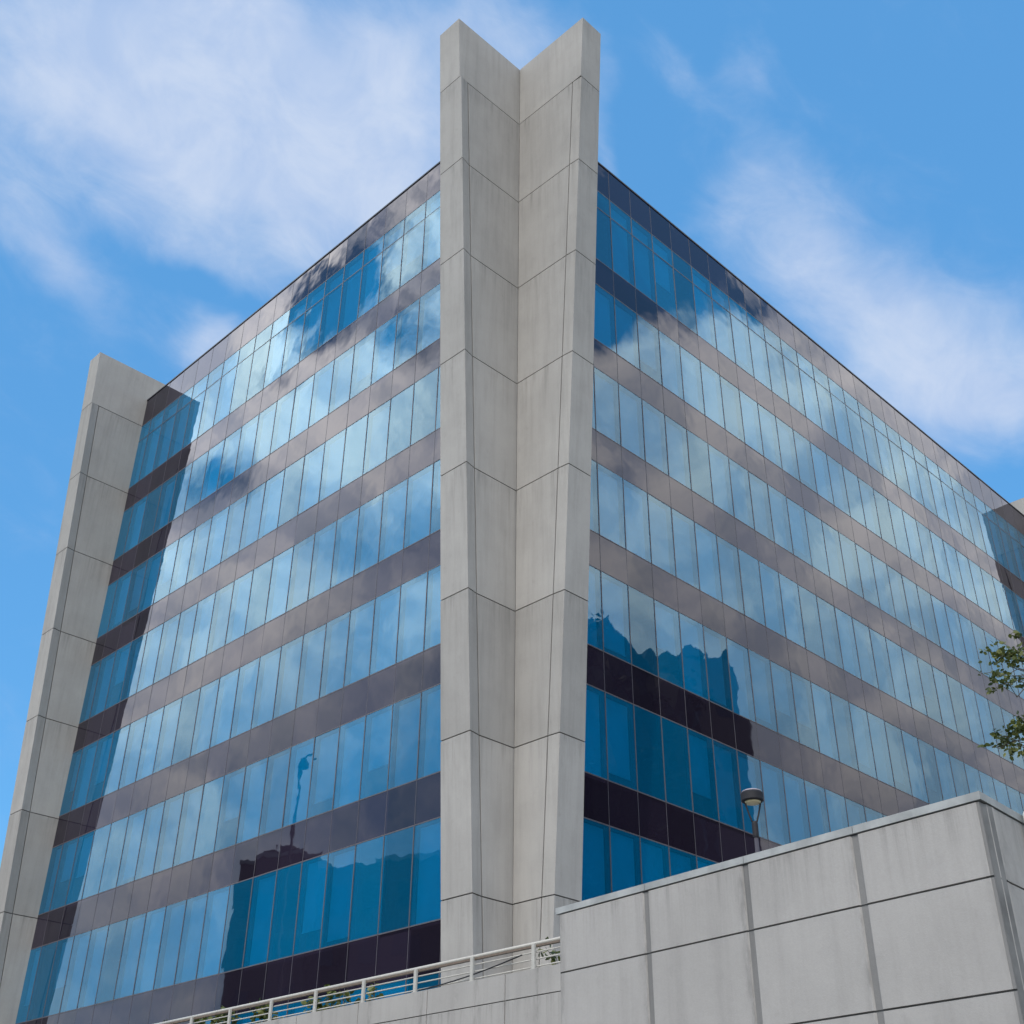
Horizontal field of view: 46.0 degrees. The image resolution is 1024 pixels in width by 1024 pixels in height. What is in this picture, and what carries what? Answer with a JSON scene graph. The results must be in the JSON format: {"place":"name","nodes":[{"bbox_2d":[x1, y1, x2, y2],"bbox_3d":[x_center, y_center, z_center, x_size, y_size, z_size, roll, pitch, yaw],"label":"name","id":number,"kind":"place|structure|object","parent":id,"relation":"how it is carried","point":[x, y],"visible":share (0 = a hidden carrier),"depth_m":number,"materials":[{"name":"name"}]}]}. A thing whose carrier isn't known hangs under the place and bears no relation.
{"place":"outdoors","nodes":[
{"label":"outdoors","id":0,"kind":"place"},
{"bbox_2d":[0,0,1023,865],"label":"sky","id":1,"kind":"structure","parent":0,"point":[168,168],"materials":[{"name":"blue"}]},
{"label":"terrace","id":2,"kind":"structure","parent":0,"visible":0},
{"bbox_2d":[193,1005,239,1023],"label":"shrub","id":3,"kind":"object","parent":2,"relation":"on","point":[219,1020],"visible":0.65,"depth_m":31.31,"materials":[{"name":"green plant"}]},
{"bbox_2d":[249,998,283,1022],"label":"shrub","id":4,"kind":"object","parent":2,"relation":"on","point":[263,1017],"visible":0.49,"depth_m":29.73,"materials":[{"name":"green plant"}]},
{"bbox_2d":[301,984,354,1012],"bbox_3d":[-4.416,11.920,28.362,1.130,1.490,0.992,28,-41,-37],"label":"shrub","id":5,"kind":"object","parent":2,"relation":"on","point":[330,997],"visible":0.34,"depth_m":28.49,"materials":[{"name":"green plant"}]},
{"bbox_2d":[354,982,392,1003],"bbox_3d":[-3.175,11.169,26.965,1.148,1.308,1.010,-5,-32,9],"label":"shrub","id":6,"kind":"object","parent":2,"relation":"on","point":[371,989],"visible":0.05,"depth_m":27.19,"materials":[{"name":"green plant"}]},
{"bbox_2d":[255,964,560,1023],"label":"retaining wall","id":7,"kind":"structure","parent":2,"relation":"on","point":[531,996],"depth_m":23.55,"materials":[{"name":"concrete"}]},
{"bbox_2d":[155,936,559,1023],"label":"railing","id":8,"kind":"object","parent":7,"relation":"on","point":[471,959],"visible":0.67,"depth_m":25.68,"materials":[{"name":"grey metal"}]},
{"bbox_2d":[418,954,521,990],"bbox_3d":[-0.866,9.174,23.972,0.025,0.295,3.002,28,-41,-37],"label":"cable","id":9,"kind":"object","parent":8,"relation":"attached to","point":[473,974],"visible":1,"depth_m":23.88,"materials":[{"name":"black metal"}]},
{"bbox_2d":[538,937,559,964],"bbox_3d":[0.981,8.776,22.938,1.005,1.176,0.716,3,-32,-4],"label":"shrub","id":10,"kind":"object","parent":2,"relation":"on","point":[553,957],"visible":0.07,"depth_m":22.98,"materials":[{"name":"green plant"}]},
{"bbox_2d":[741,788,763,852],"bbox_3d":[4.821,7.335,23.284,0.450,4.045,0.450,28,-41,-37],"label":"street lamp","id":11,"kind":"object","parent":2,"relation":"on","point":[752,797],"visible":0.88,"depth_m":24.10,"materials":[{"name":"grey metal"}]},
{"bbox_2d":[976,630,1023,760],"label":"tree","id":12,"kind":"object","parent":2,"relation":"on","point":[1017,726],"visible":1,"depth_m":22.01,"materials":[{"name":"green plant"}]},
{"label":"ground","id":13,"kind":"structure","parent":0,"visible":0},
{"bbox_2d":[0,18,1023,1023],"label":"office building","id":14,"kind":"structure","parent":13,"relation":"on","point":[516,513],"depth_m":43.08,"materials":[{"name":"glass"}]},
{"bbox_2d":[54,940,72,988],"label":"window","id":15,"kind":"structure","parent":14,"relation":"in","point":[66,948],"depth_m":45.04,"materials":[{"name":"blue glass"}]},
{"bbox_2d":[66,934,89,1010],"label":"window","id":16,"kind":"structure","parent":14,"relation":"in","point":[84,941],"depth_m":44.01,"materials":[{"name":"blue glass"}]},
{"bbox_2d":[83,929,107,1006],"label":"window","id":17,"kind":"structure","parent":14,"relation":"in","point":[93,979],"depth_m":43.23,"materials":[{"name":"blue glass"}]},
{"bbox_2d":[120,917,144,997],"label":"window","id":18,"kind":"structure","parent":14,"relation":"in","point":[138,924],"depth_m":41.67,"materials":[{"name":"blue glass"}]},
{"bbox_2d":[122,813,144,880],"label":"window","id":19,"kind":"structure","parent":14,"relation":"in","point":[138,822],"depth_m":44.63,"materials":[{"name":"blue glass"}]},
{"bbox_2d":[139,910,164,992],"bbox_3d":[-12.122,14.904,40.809,0.030,2.670,1.094,28,-41,-37],"label":"window","id":20,"kind":"structure","parent":14,"relation":"in","point":[147,981],"depth_m":40.89,"materials":[{"name":"blue glass"}]},
{"bbox_2d":[141,806,163,877],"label":"window","id":21,"kind":"structure","parent":14,"relation":"in","point":[156,816],"depth_m":43.79,"materials":[{"name":"blue glass"}]},
{"bbox_2d":[159,798,182,870],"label":"window","id":22,"kind":"structure","parent":14,"relation":"in","point":[175,806],"depth_m":43.02,"materials":[{"name":"blue glass"}]},
{"bbox_2d":[160,904,184,987],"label":"window","id":23,"kind":"structure","parent":14,"relation":"in","point":[177,915],"depth_m":40.10,"materials":[{"name":"blue glass"}]},
{"bbox_2d":[179,789,202,863],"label":"window","id":24,"kind":"structure","parent":14,"relation":"in","point":[192,816],"depth_m":42.24,"materials":[{"name":"blue glass"}]},
{"bbox_2d":[181,897,206,982],"bbox_3d":[-10.290,13.944,39.240,0.030,2.670,1.113,28,-41,-37],"label":"window","id":25,"kind":"structure","parent":14,"relation":"in","point":[198,906],"depth_m":39.32,"materials":[{"name":"blue glass"}]},
{"bbox_2d":[196,683,218,753],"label":"window","id":26,"kind":"structure","parent":14,"relation":"in","point":[205,730],"depth_m":44.39,"materials":[{"name":"blue glass"}]},
{"bbox_2d":[203,890,228,976],"bbox_3d":[-9.400,13.477,38.478,0.030,2.670,1.088,28,-41,-37],"label":"window","id":27,"kind":"structure","parent":14,"relation":"in","point":[217,922],"depth_m":38.54,"materials":[{"name":"blue glass"}]},
{"bbox_2d":[216,674,237,744],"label":"window","id":28,"kind":"structure","parent":14,"relation":"in","point":[224,727],"depth_m":43.60,"materials":[{"name":"blue glass"}]},
{"bbox_2d":[224,772,244,821],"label":"window","id":29,"kind":"structure","parent":14,"relation":"in","point":[236,782],"depth_m":40.94,"materials":[{"name":"blue glass"}]},
{"bbox_2d":[236,663,258,735],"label":"window","id":30,"kind":"structure","parent":14,"relation":"in","point":[250,677],"depth_m":42.81,"materials":[{"name":"blue glass"}]},
{"bbox_2d":[242,762,266,841],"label":"window","id":31,"kind":"structure","parent":14,"relation":"in","point":[257,778],"depth_m":39.90,"materials":[{"name":"blue glass"}]},
{"bbox_2d":[249,875,275,965],"bbox_3d":[-7.583,12.525,36.922,0.030,2.670,1.086,28,-41,-37],"label":"window","id":32,"kind":"structure","parent":14,"relation":"in","point":[261,932],"depth_m":36.99,"materials":[{"name":"blue glass"}]},
{"bbox_2d":[257,652,279,725],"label":"window","id":33,"kind":"structure","parent":14,"relation":"in","point":[272,663],"depth_m":42.03,"materials":[{"name":"blue glass"}]},
{"bbox_2d":[265,753,289,832],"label":"window","id":34,"kind":"structure","parent":14,"relation":"in","point":[277,791],"depth_m":39.11,"materials":[{"name":"blue glass"}]},
{"bbox_2d":[271,553,291,619],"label":"window","id":35,"kind":"structure","parent":14,"relation":"in","point":[284,564],"depth_m":44.20,"materials":[{"name":"blue glass"}]},
{"bbox_2d":[279,641,301,715],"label":"window","id":36,"kind":"structure","parent":14,"relation":"in","point":[293,653],"depth_m":41.26,"materials":[{"name":"blue glass"}]},
{"bbox_2d":[289,743,313,824],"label":"window","id":37,"kind":"structure","parent":14,"relation":"in","point":[301,783],"depth_m":38.34,"materials":[{"name":"blue glass"}]},
{"bbox_2d":[292,540,313,608],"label":"window","id":38,"kind":"structure","parent":14,"relation":"in","point":[301,586],"depth_m":43.41,"materials":[{"name":"blue glass"}]},
{"bbox_2d":[302,630,324,705],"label":"window","id":39,"kind":"structure","parent":14,"relation":"in","point":[313,662],"depth_m":40.47,"materials":[{"name":"blue glass"}]},
{"bbox_2d":[302,859,326,933],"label":"window","id":40,"kind":"structure","parent":14,"relation":"in","point":[314,899],"depth_m":35.57,"materials":[{"name":"blue glass"}]},
{"bbox_2d":[314,527,335,596],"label":"window","id":41,"kind":"structure","parent":14,"relation":"in","point":[326,544],"depth_m":42.63,"materials":[{"name":"blue glass"}]},
{"bbox_2d":[314,732,338,803],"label":"window","id":42,"kind":"structure","parent":14,"relation":"in","point":[328,745],"depth_m":37.66,"materials":[{"name":"blue glass"}]},
{"bbox_2d":[324,435,344,497],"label":"window","id":43,"kind":"structure","parent":14,"relation":"in","point":[333,479],"depth_m":44.80,"materials":[{"name":"blue glass"}]},
{"bbox_2d":[326,617,348,694],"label":"window","id":44,"kind":"structure","parent":14,"relation":"in","point":[337,656],"depth_m":39.70,"materials":[{"name":"blue glass"}]},
{"bbox_2d":[327,850,354,941],"bbox_3d":[-4.861,11.008,34.650,0.030,2.456,1.129,28,-41,-37],"label":"window","id":45,"kind":"structure","parent":14,"relation":"in","point":[338,927],"depth_m":34.68,"materials":[{"name":"blue glass"}]},
{"bbox_2d":[336,513,358,584],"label":"window","id":46,"kind":"structure","parent":14,"relation":"in","point":[345,569],"depth_m":41.86,"materials":[{"name":"blue glass"}]},
{"bbox_2d":[339,721,364,806],"bbox_3d":[-4.844,7.717,36.730,0.030,2.630,1.057,28,-41,-37],"label":"window","id":47,"kind":"structure","parent":14,"relation":"in","point":[354,735],"depth_m":36.78,"materials":[{"name":"blue glass"}]},
{"bbox_2d":[343,258,362,328],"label":"window","id":48,"kind":"structure","parent":14,"relation":"in","point":[353,289],"depth_m":49.28,"materials":[{"name":"blue glass"}]},
{"bbox_2d":[350,605,373,683],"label":"window","id":49,"kind":"structure","parent":14,"relation":"in","point":[364,618],"depth_m":38.91,"materials":[{"name":"blue glass"}]},
{"bbox_2d":[360,500,381,571],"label":"window","id":50,"kind":"structure","parent":14,"relation":"in","point":[372,517],"depth_m":41.08,"materials":[{"name":"blue glass"}]},
{"bbox_2d":[363,242,382,313],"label":"window","id":51,"kind":"structure","parent":14,"relation":"in","point":[374,269],"depth_m":48.50,"materials":[{"name":"blue glass"}]},
{"bbox_2d":[368,406,389,470],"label":"window","id":52,"kind":"structure","parent":14,"relation":"in","point":[378,445],"depth_m":43.24,"materials":[{"name":"blue glass"}]},
{"bbox_2d":[368,710,391,771],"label":"window","id":53,"kind":"structure","parent":14,"relation":"in","point":[381,724],"depth_m":36.21,"materials":[{"name":"blue glass"}]},
{"bbox_2d":[375,591,399,672],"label":"window","id":54,"kind":"structure","parent":14,"relation":"in","point":[389,607],"depth_m":38.13,"materials":[{"name":"blue glass"}]},
{"bbox_2d":[385,226,403,275],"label":"window","id":55,"kind":"structure","parent":14,"relation":"in","point":[394,254],"depth_m":48.06,"materials":[{"name":"blue glass"}]},
{"bbox_2d":[384,485,406,558],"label":"window","id":56,"kind":"structure","parent":14,"relation":"in","point":[396,500],"depth_m":40.30,"materials":[{"name":"blue glass"}]},
{"bbox_2d":[394,698,419,786],"bbox_3d":[-3.004,6.752,35.155,0.030,2.630,1.096,28,-41,-37],"label":"window","id":57,"kind":"structure","parent":14,"relation":"in","point":[409,713],"depth_m":35.22,"materials":[{"name":"blue glass"}]},
{"bbox_2d":[399,305,418,364],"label":"window","id":58,"kind":"structure","parent":14,"relation":"in","point":[409,320],"depth_m":44.59,"materials":[{"name":"blue glass"}]},
{"bbox_2d":[402,578,426,659],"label":"window","id":59,"kind":"structure","parent":14,"relation":"in","point":[413,639],"depth_m":37.35,"materials":[{"name":"blue glass"}]},
{"bbox_2d":[406,209,424,265],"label":"window","id":60,"kind":"structure","parent":14,"relation":"in","point":[415,238],"depth_m":47.19,"materials":[{"name":"blue glass"}]},
{"bbox_2d":[409,470,432,544],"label":"window","id":61,"kind":"structure","parent":14,"relation":"in","point":[422,486],"depth_m":39.53,"materials":[{"name":"blue glass"}]},
{"bbox_2d":[416,822,441,923],"bbox_3d":[-2.142,9.673,32.265,0.030,2.670,1.117,28,-41,-37],"label":"window","id":62,"kind":"structure","parent":14,"relation":"in","point":[429,900],"depth_m":32.30,"materials":[{"name":"blue glass"}]},
{"bbox_2d":[422,290,439,349],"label":"window","id":63,"kind":"structure","parent":14,"relation":"in","point":[431,320],"depth_m":43.82,"materials":[{"name":"blue glass"}]},
{"bbox_2d":[594,290,610,348],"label":"window","id":64,"kind":"structure","parent":14,"relation":"in","point":[602,330],"depth_m":43.71,"materials":[{"name":"blue glass"}]},
{"bbox_2d":[595,374,615,441],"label":"window","id":65,"kind":"structure","parent":14,"relation":"in","point":[604,396],"depth_m":41.55,"materials":[{"name":"blue glass"}]},
{"bbox_2d":[598,470,619,544],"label":"window","id":66,"kind":"structure","parent":14,"relation":"in","point":[608,489],"depth_m":39.40,"materials":[{"name":"blue glass"}]},
{"bbox_2d":[602,578,625,656],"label":"window","id":67,"kind":"structure","parent":14,"relation":"in","point":[612,597],"depth_m":37.28,"materials":[{"name":"blue glass"}]},
{"bbox_2d":[606,698,630,780],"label":"window","id":68,"kind":"structure","parent":14,"relation":"in","point":[616,713],"depth_m":35.16,"materials":[{"name":"blue glass"}]},
{"bbox_2d":[610,208,629,282],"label":"window","id":69,"kind":"structure","parent":14,"relation":"in","point":[619,237],"depth_m":46.81,"materials":[{"name":"blue glass"}]},
{"bbox_2d":[610,832,634,891],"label":"window","id":70,"kind":"structure","parent":14,"relation":"in","point":[622,849],"depth_m":33.27,"materials":[{"name":"blue glass"}]},
{"bbox_2d":[615,305,634,365],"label":"window","id":71,"kind":"structure","parent":14,"relation":"in","point":[624,326],"depth_m":44.47,"materials":[{"name":"blue glass"}]},
{"bbox_2d":[619,390,639,456],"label":"window","id":72,"kind":"structure","parent":14,"relation":"in","point":[628,406],"depth_m":42.32,"materials":[{"name":"blue glass"}]},
{"bbox_2d":[624,485,645,559],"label":"window","id":73,"kind":"structure","parent":14,"relation":"in","point":[635,542],"depth_m":40.17,"materials":[{"name":"blue glass"}]},
{"bbox_2d":[632,225,651,299],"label":"window","id":74,"kind":"structure","parent":14,"relation":"in","point":[641,257],"depth_m":47.59,"materials":[{"name":"blue glass"}]},
{"bbox_2d":[643,406,662,471],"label":"window","id":75,"kind":"structure","parent":14,"relation":"in","point":[653,448],"depth_m":43.10,"materials":[{"name":"blue glass"}]},
{"bbox_2d":[648,500,669,572],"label":"window","id":76,"kind":"structure","parent":14,"relation":"in","point":[657,515],"depth_m":40.94,"materials":[{"name":"blue glass"}]},
{"bbox_2d":[653,242,670,292],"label":"window","id":77,"kind":"structure","parent":14,"relation":"in","point":[661,269],"depth_m":48.68,"materials":[{"name":"blue glass"}]},
{"bbox_2d":[655,606,675,655],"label":"window","id":78,"kind":"structure","parent":14,"relation":"in","point":[664,619],"depth_m":39.06,"materials":[{"name":"blue glass"}]},
{"bbox_2d":[666,422,685,485],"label":"window","id":79,"kind":"structure","parent":14,"relation":"in","point":[674,436],"depth_m":43.87,"materials":[{"name":"blue glass"}]},
{"bbox_2d":[672,514,693,585],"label":"window","id":80,"kind":"structure","parent":14,"relation":"in","point":[683,556],"depth_m":41.72,"materials":[{"name":"blue glass"}]},
{"bbox_2d":[680,619,702,696],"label":"window","id":81,"kind":"structure","parent":14,"relation":"in","point":[689,632],"depth_m":39.55,"materials":[{"name":"blue glass"}]},
{"bbox_2d":[688,734,711,798],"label":"window","id":82,"kind":"structure","parent":14,"relation":"in","point":[700,779],"depth_m":37.59,"materials":[{"name":"blue glass"}]},
{"bbox_2d":[695,528,716,598],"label":"window","id":83,"kind":"structure","parent":14,"relation":"in","point":[704,544],"depth_m":42.49,"materials":[{"name":"blue glass"}]},
{"bbox_2d":[704,631,726,705],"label":"window","id":84,"kind":"structure","parent":14,"relation":"in","point":[713,654],"depth_m":40.34,"materials":[{"name":"blue glass"}]},
{"bbox_2d":[713,745,737,827],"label":"window","id":85,"kind":"structure","parent":14,"relation":"in","point":[723,762],"depth_m":38.18,"materials":[{"name":"blue glass"}]},
{"bbox_2d":[717,541,738,610],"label":"window","id":86,"kind":"structure","parent":14,"relation":"in","point":[729,592],"depth_m":43.25,"materials":[{"name":"blue glass"}]},
{"bbox_2d":[727,643,748,718],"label":"window","id":87,"kind":"structure","parent":14,"relation":"in","point":[735,655],"depth_m":41.09,"materials":[{"name":"blue glass"}]},
{"bbox_2d":[738,756,761,836],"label":"window","id":88,"kind":"structure","parent":14,"relation":"in","point":[746,767],"depth_m":39.08,"materials":[{"name":"blue glass"}]},
{"bbox_2d":[749,655,771,723],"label":"window","id":89,"kind":"structure","parent":14,"relation":"in","point":[762,710],"depth_m":41.92,"materials":[{"name":"blue glass"}]},
{"bbox_2d":[760,567,779,633],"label":"window","id":90,"kind":"structure","parent":14,"relation":"in","point":[767,579],"depth_m":44.79,"materials":[{"name":"blue glass"}]},
{"bbox_2d":[761,766,784,844],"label":"window","id":91,"kind":"structure","parent":14,"relation":"in","point":[773,815],"depth_m":39.73,"materials":[{"name":"blue glass"}]},
{"bbox_2d":[771,666,789,715],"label":"window","id":92,"kind":"structure","parent":14,"relation":"in","point":[778,677],"depth_m":42.87,"materials":[{"name":"blue glass"}]},
{"bbox_2d":[783,775,804,842],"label":"window","id":93,"kind":"structure","parent":14,"relation":"in","point":[795,818],"depth_m":40.59,"materials":[{"name":"blue glass"}]},
{"bbox_2d":[792,677,810,727],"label":"window","id":94,"kind":"structure","parent":14,"relation":"in","point":[799,688],"depth_m":43.62,"materials":[{"name":"blue glass"}]},
{"bbox_2d":[805,785,824,836],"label":"window","id":95,"kind":"structure","parent":14,"relation":"in","point":[813,797],"depth_m":41.48,"materials":[{"name":"blue glass"}]},
{"bbox_2d":[812,688,833,758],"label":"window","id":96,"kind":"structure","parent":14,"relation":"in","point":[825,744],"depth_m":44.18,"materials":[{"name":"blue glass"}]},
{"bbox_2d":[826,794,842,831],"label":"window","id":97,"kind":"structure","parent":14,"relation":"in","point":[834,810],"depth_m":42.39,"materials":[{"name":"blue glass"}]},
{"bbox_2d":[831,698,852,767],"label":"window","id":98,"kind":"structure","parent":14,"relation":"in","point":[838,707],"depth_m":44.94,"materials":[{"name":"blue glass"}]},
{"bbox_2d":[555,791,1023,1023],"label":"parapet wall","id":99,"kind":"structure","parent":13,"relation":"on","point":[914,916],"depth_m":13.61,"materials":[{"name":"concrete"}]}
]}

